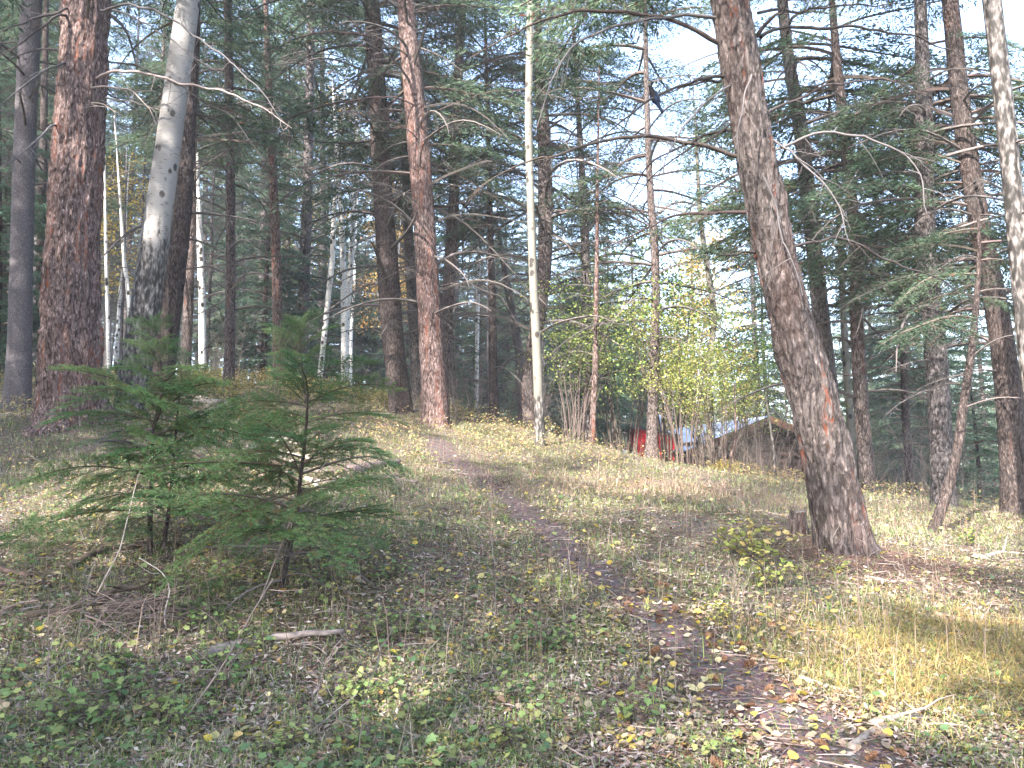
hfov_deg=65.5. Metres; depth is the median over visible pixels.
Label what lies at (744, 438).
bare shrub
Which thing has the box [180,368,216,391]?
shrub
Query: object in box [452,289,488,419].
spruce tree
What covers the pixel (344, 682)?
leafy plant
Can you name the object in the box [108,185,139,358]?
dead tree
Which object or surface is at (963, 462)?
bare shrub
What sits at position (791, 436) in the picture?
log cabin
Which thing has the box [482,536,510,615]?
leafless seedling
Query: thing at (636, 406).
fir tree
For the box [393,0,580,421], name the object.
conifer tree
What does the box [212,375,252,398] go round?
shrub
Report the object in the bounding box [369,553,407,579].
leafy plant
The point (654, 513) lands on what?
leafless seedling
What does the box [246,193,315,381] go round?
spruce tree
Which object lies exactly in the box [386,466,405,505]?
leafless seedling
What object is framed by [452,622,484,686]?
leafless seedling
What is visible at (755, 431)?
bare shrub
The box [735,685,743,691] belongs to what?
pine cone
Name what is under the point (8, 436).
leafless seedling
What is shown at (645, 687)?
pine cone
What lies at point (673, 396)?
dead tree
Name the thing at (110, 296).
fir tree
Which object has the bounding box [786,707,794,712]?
fallen leaf
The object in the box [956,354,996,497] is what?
fir tree
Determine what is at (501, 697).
fallen leaf
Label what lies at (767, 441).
bare shrub
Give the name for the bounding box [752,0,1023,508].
conifer tree
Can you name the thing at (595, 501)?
crest grass
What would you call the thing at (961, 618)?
fallen branch
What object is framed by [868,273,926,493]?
fir tree
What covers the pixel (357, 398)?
shrub
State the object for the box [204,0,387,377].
fir tree
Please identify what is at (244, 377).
foliage
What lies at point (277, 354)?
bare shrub
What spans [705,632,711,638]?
pine cone
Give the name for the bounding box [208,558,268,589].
leafy plant
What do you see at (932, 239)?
conifer tree
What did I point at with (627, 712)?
leafy plant
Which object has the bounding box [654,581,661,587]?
pine cone
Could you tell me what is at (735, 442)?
aspen sapling
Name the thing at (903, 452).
bare shrub
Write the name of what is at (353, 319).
spruce tree
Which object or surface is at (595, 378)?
dead tree
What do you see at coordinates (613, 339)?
fir tree
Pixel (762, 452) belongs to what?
bare shrub
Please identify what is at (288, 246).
dead tree
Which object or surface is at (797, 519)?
stump
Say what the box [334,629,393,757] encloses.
leafless seedling
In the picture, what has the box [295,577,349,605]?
leafy plant
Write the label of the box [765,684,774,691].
pine cone
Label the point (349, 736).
leafy plant
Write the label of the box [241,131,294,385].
fir tree
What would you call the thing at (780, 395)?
fir tree
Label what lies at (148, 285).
aspen tree
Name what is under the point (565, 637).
leafy plant
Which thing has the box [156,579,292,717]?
dead whip
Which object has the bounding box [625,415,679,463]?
shed
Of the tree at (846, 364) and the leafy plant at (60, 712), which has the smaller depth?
the leafy plant at (60, 712)
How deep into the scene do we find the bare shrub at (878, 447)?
16.96 m
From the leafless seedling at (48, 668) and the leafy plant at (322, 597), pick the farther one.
the leafy plant at (322, 597)
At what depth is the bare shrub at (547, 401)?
19.36 m
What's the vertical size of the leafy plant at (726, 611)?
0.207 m
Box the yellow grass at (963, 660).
[643,582,1023,753]
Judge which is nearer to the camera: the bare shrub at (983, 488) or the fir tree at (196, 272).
the bare shrub at (983, 488)
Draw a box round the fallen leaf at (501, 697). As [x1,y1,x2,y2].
[497,695,504,702]
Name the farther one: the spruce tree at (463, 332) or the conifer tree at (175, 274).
the spruce tree at (463, 332)
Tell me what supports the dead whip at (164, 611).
on the ground at (700, 528)
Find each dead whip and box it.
[29,454,90,550]
[97,457,151,591]
[131,558,182,627]
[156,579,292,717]
[259,418,357,600]
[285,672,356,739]
[378,712,414,757]
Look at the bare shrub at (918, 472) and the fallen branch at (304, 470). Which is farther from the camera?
the bare shrub at (918, 472)
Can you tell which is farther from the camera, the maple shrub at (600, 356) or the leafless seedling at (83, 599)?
the maple shrub at (600, 356)
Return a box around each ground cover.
[0,394,1023,767]
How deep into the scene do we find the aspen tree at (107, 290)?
19.34 m
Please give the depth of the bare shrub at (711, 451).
17.06 m
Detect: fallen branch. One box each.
[0,566,32,576]
[0,579,50,586]
[26,587,100,626]
[64,540,185,569]
[80,569,159,604]
[228,453,279,464]
[247,445,298,461]
[286,459,332,472]
[303,476,349,483]
[343,457,401,475]
[367,468,418,482]
[388,609,428,630]
[402,625,455,636]
[492,473,513,484]
[536,678,577,684]
[799,675,845,691]
[845,697,967,749]
[865,570,911,582]
[868,694,955,732]
[902,563,980,602]
[934,596,995,621]
[979,538,1023,558]
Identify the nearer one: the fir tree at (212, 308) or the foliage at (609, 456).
the foliage at (609, 456)
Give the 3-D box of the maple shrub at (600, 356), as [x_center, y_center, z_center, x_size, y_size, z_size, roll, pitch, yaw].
[1.488,-0.693,19.132,4.129,4.424,3.564,2,-6,-14]
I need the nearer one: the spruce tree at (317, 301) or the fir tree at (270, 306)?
the spruce tree at (317, 301)
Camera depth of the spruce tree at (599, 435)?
25.86 m
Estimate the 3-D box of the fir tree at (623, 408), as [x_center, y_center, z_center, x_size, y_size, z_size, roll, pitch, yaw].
[2.635,-2.232,27.177,3.838,13.269,3.619,-1,-6,-1]
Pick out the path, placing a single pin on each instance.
(800, 751)
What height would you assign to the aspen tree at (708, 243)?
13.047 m
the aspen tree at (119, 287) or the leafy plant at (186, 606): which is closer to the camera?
the leafy plant at (186, 606)
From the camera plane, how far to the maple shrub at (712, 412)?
19.55 m
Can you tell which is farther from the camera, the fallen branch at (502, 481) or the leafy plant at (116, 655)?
the fallen branch at (502, 481)
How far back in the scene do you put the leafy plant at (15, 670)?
4.62 m
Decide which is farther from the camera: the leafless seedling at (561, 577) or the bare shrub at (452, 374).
the bare shrub at (452, 374)
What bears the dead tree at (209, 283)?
on the ground at (700, 528)
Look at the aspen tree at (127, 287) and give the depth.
19.95 m
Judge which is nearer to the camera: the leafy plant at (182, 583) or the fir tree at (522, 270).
the leafy plant at (182, 583)
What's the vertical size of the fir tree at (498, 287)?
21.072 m
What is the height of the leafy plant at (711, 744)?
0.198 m
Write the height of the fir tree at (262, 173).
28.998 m
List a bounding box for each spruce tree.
[0,40,50,385]
[1,138,36,371]
[103,301,116,364]
[124,251,197,371]
[192,103,333,382]
[192,191,258,381]
[235,59,376,379]
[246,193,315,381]
[269,205,336,373]
[292,237,368,397]
[312,214,381,388]
[328,220,384,402]
[331,219,379,389]
[337,241,384,399]
[362,316,410,399]
[369,245,415,401]
[439,280,470,416]
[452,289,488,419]
[459,273,508,418]
[483,299,515,418]
[499,344,523,426]
[549,334,628,448]
[833,282,901,489]
[850,266,979,497]
[867,232,998,502]
[913,313,998,505]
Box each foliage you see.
[0,365,559,434]
[0,379,1023,548]
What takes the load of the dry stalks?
on the ground at (700, 528)
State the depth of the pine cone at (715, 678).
4.73 m
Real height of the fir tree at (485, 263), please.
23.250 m
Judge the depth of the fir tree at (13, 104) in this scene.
31.73 m
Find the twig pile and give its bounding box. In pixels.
[0,570,246,649]
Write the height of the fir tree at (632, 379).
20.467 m
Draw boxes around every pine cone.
[622,719,630,725]
[624,600,631,606]
[639,681,646,689]
[649,645,660,655]
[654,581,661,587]
[655,617,662,623]
[671,604,678,611]
[680,750,692,756]
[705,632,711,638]
[707,641,717,647]
[709,756,724,767]
[710,685,720,690]
[713,674,720,681]
[721,655,727,661]
[728,710,737,717]
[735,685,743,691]
[738,640,751,647]
[743,658,756,667]
[744,700,755,707]
[760,637,766,644]
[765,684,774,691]
[768,621,776,626]
[770,695,781,699]
[785,694,798,703]
[813,738,828,745]
[864,750,878,761]
[893,748,907,756]
[924,694,933,701]
[1013,728,1023,735]
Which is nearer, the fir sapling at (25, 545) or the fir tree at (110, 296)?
the fir sapling at (25, 545)
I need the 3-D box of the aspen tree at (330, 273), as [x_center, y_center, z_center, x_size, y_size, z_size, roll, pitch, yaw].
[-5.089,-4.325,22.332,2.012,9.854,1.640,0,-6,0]
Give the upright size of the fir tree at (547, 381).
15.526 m
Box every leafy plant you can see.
[0,617,45,641]
[0,652,56,686]
[0,687,90,733]
[7,747,35,767]
[16,735,91,767]
[26,668,120,735]
[50,645,104,670]
[52,650,157,701]
[90,639,155,678]
[115,556,179,587]
[125,672,190,733]
[148,575,190,595]
[155,590,201,611]
[161,643,253,691]
[162,695,225,731]
[169,593,217,627]
[173,632,249,675]
[198,612,266,643]
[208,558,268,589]
[235,562,262,579]
[243,621,275,648]
[250,704,309,753]
[274,560,315,580]
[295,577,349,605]
[298,556,340,585]
[319,658,367,709]
[331,712,388,752]
[335,674,398,713]
[347,604,420,640]
[352,616,395,637]
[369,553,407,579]
[377,600,431,630]
[388,611,428,632]
[393,691,447,724]
[482,662,555,699]
[485,707,551,757]
[509,611,576,651]
[528,620,579,648]
[589,675,671,736]
[676,718,760,764]
[698,597,740,622]
[711,515,772,555]
[714,516,803,566]
[738,547,803,587]
[819,554,848,572]
[939,522,991,545]
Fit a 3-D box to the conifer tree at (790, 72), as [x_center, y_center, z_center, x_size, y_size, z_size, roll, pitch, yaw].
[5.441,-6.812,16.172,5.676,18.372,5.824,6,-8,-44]
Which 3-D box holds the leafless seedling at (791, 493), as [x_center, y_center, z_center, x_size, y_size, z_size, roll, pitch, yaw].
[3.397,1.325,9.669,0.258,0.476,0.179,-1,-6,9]
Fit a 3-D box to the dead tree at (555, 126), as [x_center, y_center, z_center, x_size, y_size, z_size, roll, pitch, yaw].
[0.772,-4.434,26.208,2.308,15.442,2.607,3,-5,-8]
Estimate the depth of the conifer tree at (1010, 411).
12.39 m
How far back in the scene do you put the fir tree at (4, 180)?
40.49 m
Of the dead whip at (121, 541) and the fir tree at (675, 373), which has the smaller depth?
the dead whip at (121, 541)
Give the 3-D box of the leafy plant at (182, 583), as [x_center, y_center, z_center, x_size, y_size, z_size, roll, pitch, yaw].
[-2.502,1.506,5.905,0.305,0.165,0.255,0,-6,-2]
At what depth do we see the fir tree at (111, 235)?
53.13 m
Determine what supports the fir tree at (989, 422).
on the ground at (700, 528)
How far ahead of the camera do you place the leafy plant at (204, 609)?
5.35 m
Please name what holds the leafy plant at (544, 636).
on the ground at (700, 528)
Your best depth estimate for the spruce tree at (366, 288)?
58.73 m
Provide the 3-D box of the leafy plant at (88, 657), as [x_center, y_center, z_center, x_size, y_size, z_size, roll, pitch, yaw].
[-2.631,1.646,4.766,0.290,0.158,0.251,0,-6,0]
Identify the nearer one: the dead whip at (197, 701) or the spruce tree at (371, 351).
the dead whip at (197, 701)
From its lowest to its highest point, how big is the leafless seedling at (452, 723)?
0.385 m
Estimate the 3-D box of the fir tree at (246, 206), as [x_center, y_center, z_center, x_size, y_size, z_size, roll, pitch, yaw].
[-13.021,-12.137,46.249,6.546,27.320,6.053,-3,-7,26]
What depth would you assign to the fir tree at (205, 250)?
55.66 m
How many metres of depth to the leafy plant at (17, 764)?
3.55 m
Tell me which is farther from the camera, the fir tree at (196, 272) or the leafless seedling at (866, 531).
the fir tree at (196, 272)
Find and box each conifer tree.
[0,0,137,381]
[0,0,143,409]
[0,0,290,436]
[101,0,326,403]
[105,0,303,381]
[125,0,328,397]
[201,0,323,389]
[236,0,542,413]
[270,0,598,428]
[297,0,489,409]
[323,0,597,405]
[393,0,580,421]
[433,0,686,429]
[459,0,988,556]
[494,0,697,442]
[510,0,758,459]
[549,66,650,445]
[650,0,954,402]
[679,0,1021,492]
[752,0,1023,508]
[795,0,1023,515]
[829,227,996,494]
[871,199,1022,533]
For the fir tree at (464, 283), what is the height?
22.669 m
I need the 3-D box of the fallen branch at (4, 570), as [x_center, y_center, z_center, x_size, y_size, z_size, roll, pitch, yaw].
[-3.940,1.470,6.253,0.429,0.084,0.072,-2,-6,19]
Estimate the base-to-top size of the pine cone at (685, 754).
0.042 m
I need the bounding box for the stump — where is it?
[786,510,808,534]
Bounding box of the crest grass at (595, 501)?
[0,373,1023,544]
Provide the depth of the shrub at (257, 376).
20.56 m
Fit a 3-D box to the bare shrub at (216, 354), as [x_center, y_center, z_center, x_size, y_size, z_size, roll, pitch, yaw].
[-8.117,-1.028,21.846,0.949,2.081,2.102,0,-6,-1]
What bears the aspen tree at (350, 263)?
on the ground at (700, 528)
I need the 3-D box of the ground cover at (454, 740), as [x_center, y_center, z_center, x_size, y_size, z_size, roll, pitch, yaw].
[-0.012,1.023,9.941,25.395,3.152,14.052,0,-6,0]
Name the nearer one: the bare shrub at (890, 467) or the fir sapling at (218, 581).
the fir sapling at (218, 581)
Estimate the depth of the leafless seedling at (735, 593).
5.40 m
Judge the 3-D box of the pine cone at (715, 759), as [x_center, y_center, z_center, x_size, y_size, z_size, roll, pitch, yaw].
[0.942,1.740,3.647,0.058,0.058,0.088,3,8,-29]
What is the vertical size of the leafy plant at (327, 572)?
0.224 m
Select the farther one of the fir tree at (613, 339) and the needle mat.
the fir tree at (613, 339)
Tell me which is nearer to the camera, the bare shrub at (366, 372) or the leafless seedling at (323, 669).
the leafless seedling at (323, 669)
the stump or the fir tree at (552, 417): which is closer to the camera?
the stump
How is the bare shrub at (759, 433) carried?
on the ground at (700, 528)
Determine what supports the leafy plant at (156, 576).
on the ground at (700, 528)
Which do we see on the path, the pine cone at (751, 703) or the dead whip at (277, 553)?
the pine cone at (751, 703)
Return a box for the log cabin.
[625,416,804,480]
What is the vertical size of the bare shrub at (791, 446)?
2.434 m
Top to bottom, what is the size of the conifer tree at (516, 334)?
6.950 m
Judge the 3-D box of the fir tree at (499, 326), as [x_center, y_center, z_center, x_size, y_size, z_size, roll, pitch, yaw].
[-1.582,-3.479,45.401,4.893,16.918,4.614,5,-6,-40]
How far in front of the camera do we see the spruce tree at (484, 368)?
44.21 m
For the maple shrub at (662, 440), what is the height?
6.446 m
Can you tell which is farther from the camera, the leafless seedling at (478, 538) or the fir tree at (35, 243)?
the fir tree at (35, 243)
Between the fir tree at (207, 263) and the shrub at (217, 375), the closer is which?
the shrub at (217, 375)
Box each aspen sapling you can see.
[724,383,752,471]
[755,389,786,479]
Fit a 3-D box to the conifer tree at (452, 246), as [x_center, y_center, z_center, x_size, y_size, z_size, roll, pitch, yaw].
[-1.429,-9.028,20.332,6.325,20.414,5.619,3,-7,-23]
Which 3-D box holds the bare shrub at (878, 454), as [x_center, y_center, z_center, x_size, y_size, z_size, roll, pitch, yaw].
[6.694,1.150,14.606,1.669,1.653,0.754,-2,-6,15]
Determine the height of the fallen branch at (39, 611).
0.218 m
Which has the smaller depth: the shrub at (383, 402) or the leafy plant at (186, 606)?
the leafy plant at (186, 606)
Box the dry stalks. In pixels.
[0,370,1023,710]
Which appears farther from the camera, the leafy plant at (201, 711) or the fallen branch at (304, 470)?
the fallen branch at (304, 470)
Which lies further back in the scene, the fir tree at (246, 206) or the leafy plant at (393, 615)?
the fir tree at (246, 206)
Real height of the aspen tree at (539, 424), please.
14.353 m
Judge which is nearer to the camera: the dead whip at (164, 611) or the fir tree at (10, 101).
the dead whip at (164, 611)
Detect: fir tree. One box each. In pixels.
[0,0,59,326]
[0,0,59,327]
[0,1,53,229]
[1,0,135,309]
[1,12,56,200]
[2,40,106,360]
[100,53,135,331]
[100,98,139,367]
[100,103,139,366]
[101,0,168,342]
[101,86,139,364]
[103,1,167,309]
[103,17,196,354]
[110,0,215,331]
[132,0,256,346]
[179,78,247,370]
[192,138,222,363]
[192,203,224,369]
[193,174,224,373]
[194,69,260,375]
[196,0,279,379]
[196,78,258,371]
[199,0,336,384]
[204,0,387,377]
[206,210,254,381]
[235,0,344,382]
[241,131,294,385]
[257,0,389,390]
[334,184,377,383]
[336,6,461,388]
[357,99,413,324]
[396,4,504,419]
[439,247,473,396]
[443,201,486,378]
[459,135,552,412]
[459,180,516,418]
[466,207,529,420]
[471,179,546,400]
[472,192,529,425]
[497,124,581,424]
[502,288,556,425]
[513,190,560,368]
[542,135,647,445]
[544,230,569,383]
[545,188,624,436]
[545,298,566,435]
[546,223,629,422]
[547,238,579,434]
[549,262,600,433]
[564,197,647,447]
[564,234,629,426]
[598,198,683,447]
[600,233,631,438]
[619,258,661,446]
[624,318,664,447]
[644,203,734,431]
[645,289,705,458]
[702,159,800,423]
[716,324,748,458]
[721,253,791,422]
[767,358,791,423]
[786,295,842,424]
[833,199,925,482]
[833,285,868,414]
[865,204,922,483]
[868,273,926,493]
[875,221,955,476]
[922,192,1015,506]
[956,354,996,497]
[967,323,998,486]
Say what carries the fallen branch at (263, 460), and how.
on the ground at (700, 528)
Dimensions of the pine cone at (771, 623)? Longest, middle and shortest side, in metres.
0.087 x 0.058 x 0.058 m
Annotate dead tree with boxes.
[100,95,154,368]
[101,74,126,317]
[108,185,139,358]
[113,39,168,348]
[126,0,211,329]
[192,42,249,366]
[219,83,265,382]
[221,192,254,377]
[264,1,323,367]
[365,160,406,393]
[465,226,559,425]
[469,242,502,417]
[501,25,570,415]
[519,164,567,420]
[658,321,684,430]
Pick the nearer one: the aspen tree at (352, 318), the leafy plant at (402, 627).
the leafy plant at (402, 627)
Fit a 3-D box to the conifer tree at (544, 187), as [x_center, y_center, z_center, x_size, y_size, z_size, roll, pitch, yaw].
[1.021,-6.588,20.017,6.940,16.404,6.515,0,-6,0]
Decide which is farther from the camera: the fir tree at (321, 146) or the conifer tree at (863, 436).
the fir tree at (321, 146)
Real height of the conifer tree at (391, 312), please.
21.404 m
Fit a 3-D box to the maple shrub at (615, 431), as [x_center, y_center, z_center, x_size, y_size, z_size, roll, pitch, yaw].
[2.925,-0.674,20.198,5.630,6.033,4.859,-2,-6,18]
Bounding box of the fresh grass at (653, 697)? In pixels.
[61,498,1022,747]
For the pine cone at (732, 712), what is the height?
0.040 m
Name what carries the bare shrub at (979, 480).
on the ground at (700, 528)
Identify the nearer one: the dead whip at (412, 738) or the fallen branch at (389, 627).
the dead whip at (412, 738)
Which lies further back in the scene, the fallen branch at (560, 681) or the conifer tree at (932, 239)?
the conifer tree at (932, 239)
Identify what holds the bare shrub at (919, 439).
on the ground at (700, 528)
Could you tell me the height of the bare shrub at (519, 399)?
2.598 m
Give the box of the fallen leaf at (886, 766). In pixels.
[880,764,890,767]
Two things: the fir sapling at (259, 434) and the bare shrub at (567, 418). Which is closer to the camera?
the fir sapling at (259, 434)
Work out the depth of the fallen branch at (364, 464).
10.75 m
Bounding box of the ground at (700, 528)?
[0,362,1023,767]
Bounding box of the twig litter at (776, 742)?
[0,396,1023,767]
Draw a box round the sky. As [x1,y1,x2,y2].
[53,0,1023,464]
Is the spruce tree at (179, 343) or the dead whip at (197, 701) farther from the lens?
the spruce tree at (179, 343)
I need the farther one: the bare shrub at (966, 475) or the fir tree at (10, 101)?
the fir tree at (10, 101)
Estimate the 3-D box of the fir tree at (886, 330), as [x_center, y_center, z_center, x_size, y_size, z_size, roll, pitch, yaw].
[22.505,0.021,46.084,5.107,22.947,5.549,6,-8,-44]
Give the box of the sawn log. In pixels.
[194,396,244,415]
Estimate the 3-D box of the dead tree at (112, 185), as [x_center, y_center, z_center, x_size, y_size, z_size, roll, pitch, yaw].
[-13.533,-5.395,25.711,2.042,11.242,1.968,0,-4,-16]
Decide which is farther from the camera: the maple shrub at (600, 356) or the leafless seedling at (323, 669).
the maple shrub at (600, 356)
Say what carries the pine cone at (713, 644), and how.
on the path
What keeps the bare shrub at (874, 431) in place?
on the ground at (700, 528)
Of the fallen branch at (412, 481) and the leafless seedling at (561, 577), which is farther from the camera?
the fallen branch at (412, 481)
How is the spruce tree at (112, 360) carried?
on the ground at (700, 528)
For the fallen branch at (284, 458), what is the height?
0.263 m
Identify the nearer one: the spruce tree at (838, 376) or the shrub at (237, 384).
the shrub at (237, 384)
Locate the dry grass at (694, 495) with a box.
[407,461,1011,559]
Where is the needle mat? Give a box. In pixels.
[757,496,1023,597]
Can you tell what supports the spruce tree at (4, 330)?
on the ground at (700, 528)
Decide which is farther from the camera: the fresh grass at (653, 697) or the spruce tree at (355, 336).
the spruce tree at (355, 336)
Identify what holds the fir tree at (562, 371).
on the ground at (700, 528)
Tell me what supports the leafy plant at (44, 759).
on the ground at (700, 528)
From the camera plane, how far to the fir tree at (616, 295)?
61.05 m
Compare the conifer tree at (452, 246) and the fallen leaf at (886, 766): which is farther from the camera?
the conifer tree at (452, 246)
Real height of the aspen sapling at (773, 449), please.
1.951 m
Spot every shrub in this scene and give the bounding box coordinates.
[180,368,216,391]
[193,364,218,381]
[194,312,222,372]
[198,319,236,376]
[200,369,222,388]
[206,311,248,377]
[206,373,222,392]
[207,315,253,376]
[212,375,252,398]
[218,365,256,387]
[238,371,265,388]
[241,368,271,385]
[259,306,311,392]
[281,385,302,401]
[293,377,322,396]
[308,376,334,394]
[315,379,358,400]
[327,304,379,400]
[344,386,377,403]
[350,324,383,402]
[368,388,387,407]
[406,301,474,415]
[406,317,473,409]
[420,336,487,400]
[445,312,496,420]
[446,361,491,417]
[462,366,498,417]
[469,359,509,418]
[487,342,529,422]
[488,271,654,442]
[499,378,551,425]
[517,230,726,455]
[519,376,547,424]
[542,347,563,423]
[551,347,599,440]
[552,377,582,439]
[554,222,772,462]
[555,368,601,439]
[595,284,754,465]
[607,265,791,467]
[625,324,779,471]
[646,366,750,467]
[661,374,749,466]
[667,295,849,474]
[683,357,756,465]
[685,416,739,463]
[714,380,765,474]
[716,392,775,474]
[722,401,778,468]
[723,419,754,474]
[738,357,790,475]
[739,399,796,475]
[742,393,800,479]
[744,397,782,473]
[745,404,795,476]
[748,396,797,477]
[750,425,786,476]
[773,371,803,480]
[777,434,801,478]
[841,389,897,471]
[843,403,895,489]
[850,413,915,484]
[854,391,898,491]
[854,402,928,496]
[855,406,926,491]
[869,395,977,488]
[870,386,927,495]
[871,428,914,495]
[875,411,929,495]
[885,433,929,495]
[898,391,954,496]
[909,439,929,497]
[921,396,992,501]
[953,426,980,503]
[957,458,990,500]
[973,462,998,505]
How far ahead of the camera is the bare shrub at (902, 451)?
17.42 m
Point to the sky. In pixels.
(686, 46)
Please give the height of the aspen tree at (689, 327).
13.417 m
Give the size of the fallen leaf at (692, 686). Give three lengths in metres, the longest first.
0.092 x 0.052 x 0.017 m
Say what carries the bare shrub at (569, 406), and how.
on the ground at (700, 528)
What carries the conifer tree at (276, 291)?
on the ground at (700, 528)
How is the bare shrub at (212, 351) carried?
on the ground at (700, 528)
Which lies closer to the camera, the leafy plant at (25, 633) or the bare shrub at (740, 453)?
the leafy plant at (25, 633)
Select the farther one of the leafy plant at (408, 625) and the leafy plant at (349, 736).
the leafy plant at (408, 625)
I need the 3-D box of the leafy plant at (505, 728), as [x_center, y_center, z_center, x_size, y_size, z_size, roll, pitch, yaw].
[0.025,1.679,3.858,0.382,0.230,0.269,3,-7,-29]
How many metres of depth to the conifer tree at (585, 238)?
20.45 m
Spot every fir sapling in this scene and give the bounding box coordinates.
[0,309,305,556]
[0,510,81,557]
[108,308,413,615]
[144,335,203,547]
[182,569,246,618]
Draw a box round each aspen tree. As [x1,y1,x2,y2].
[100,141,150,374]
[101,157,136,383]
[102,116,139,316]
[113,0,199,418]
[184,134,252,386]
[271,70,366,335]
[291,78,413,396]
[294,68,358,380]
[313,108,369,395]
[315,78,372,397]
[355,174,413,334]
[453,197,510,418]
[525,1,603,445]
[658,224,763,423]
[658,253,735,429]
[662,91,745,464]
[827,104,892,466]
[969,0,1023,406]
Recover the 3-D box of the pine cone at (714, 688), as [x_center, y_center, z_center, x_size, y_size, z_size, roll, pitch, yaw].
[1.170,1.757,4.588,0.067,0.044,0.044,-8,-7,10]
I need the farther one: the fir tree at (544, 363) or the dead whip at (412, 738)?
the fir tree at (544, 363)
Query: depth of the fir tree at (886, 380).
41.76 m
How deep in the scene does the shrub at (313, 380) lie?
19.65 m
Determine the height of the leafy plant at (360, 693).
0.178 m
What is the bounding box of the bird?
[648,81,663,112]
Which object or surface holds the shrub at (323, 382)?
on the ground at (700, 528)
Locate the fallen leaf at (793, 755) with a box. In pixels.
[787,750,798,760]
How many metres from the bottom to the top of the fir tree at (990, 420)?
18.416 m
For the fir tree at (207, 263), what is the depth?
65.83 m
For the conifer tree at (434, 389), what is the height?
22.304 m
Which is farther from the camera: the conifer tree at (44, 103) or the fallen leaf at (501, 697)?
the conifer tree at (44, 103)
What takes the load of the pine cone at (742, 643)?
on the ground at (700, 528)
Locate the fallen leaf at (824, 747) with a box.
[819,745,828,749]
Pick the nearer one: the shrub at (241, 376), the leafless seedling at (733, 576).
the leafless seedling at (733, 576)
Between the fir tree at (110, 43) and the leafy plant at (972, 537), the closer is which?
the leafy plant at (972, 537)
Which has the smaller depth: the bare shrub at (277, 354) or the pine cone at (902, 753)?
the pine cone at (902, 753)
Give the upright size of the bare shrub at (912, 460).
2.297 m
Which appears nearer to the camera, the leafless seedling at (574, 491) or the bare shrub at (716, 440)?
the leafless seedling at (574, 491)
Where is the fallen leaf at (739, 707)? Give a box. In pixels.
[736,705,743,709]
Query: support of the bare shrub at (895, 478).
on the ground at (700, 528)
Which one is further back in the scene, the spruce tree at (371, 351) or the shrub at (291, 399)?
the spruce tree at (371, 351)
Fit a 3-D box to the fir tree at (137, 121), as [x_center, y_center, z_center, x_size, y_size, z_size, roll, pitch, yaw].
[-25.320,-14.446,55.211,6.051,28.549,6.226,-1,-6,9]
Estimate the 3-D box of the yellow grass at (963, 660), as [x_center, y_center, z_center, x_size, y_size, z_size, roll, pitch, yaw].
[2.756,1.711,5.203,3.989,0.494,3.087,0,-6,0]
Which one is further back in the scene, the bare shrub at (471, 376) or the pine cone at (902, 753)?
the bare shrub at (471, 376)
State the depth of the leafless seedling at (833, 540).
6.39 m
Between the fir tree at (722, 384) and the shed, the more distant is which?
the fir tree at (722, 384)
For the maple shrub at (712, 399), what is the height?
3.346 m
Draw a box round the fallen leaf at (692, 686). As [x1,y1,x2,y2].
[689,684,697,691]
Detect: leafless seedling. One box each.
[0,420,18,457]
[12,717,33,766]
[20,625,73,720]
[49,741,74,767]
[56,559,96,650]
[209,719,236,767]
[305,638,342,710]
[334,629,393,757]
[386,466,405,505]
[396,639,450,762]
[443,475,459,514]
[448,678,477,744]
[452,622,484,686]
[469,521,484,555]
[470,591,496,634]
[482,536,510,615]
[538,444,558,490]
[550,550,582,633]
[563,473,588,523]
[566,533,592,587]
[600,584,614,626]
[605,588,644,681]
[641,491,660,533]
[678,540,694,575]
[718,560,752,633]
[725,560,743,607]
[780,480,801,509]
[823,522,851,590]
[826,600,860,679]
[855,513,877,566]
[881,536,913,604]
[904,559,943,610]
[905,513,920,549]
[961,590,992,633]
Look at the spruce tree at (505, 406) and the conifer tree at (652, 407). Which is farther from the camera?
the spruce tree at (505, 406)
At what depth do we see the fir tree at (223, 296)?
66.17 m
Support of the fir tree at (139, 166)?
on the ground at (700, 528)
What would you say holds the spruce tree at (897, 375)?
on the ground at (700, 528)
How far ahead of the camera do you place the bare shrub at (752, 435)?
19.62 m
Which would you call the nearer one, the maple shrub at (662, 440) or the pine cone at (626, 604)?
the pine cone at (626, 604)
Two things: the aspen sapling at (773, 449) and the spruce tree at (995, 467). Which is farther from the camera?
the spruce tree at (995, 467)
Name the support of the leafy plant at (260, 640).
on the ground at (700, 528)
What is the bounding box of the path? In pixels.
[423,437,909,767]

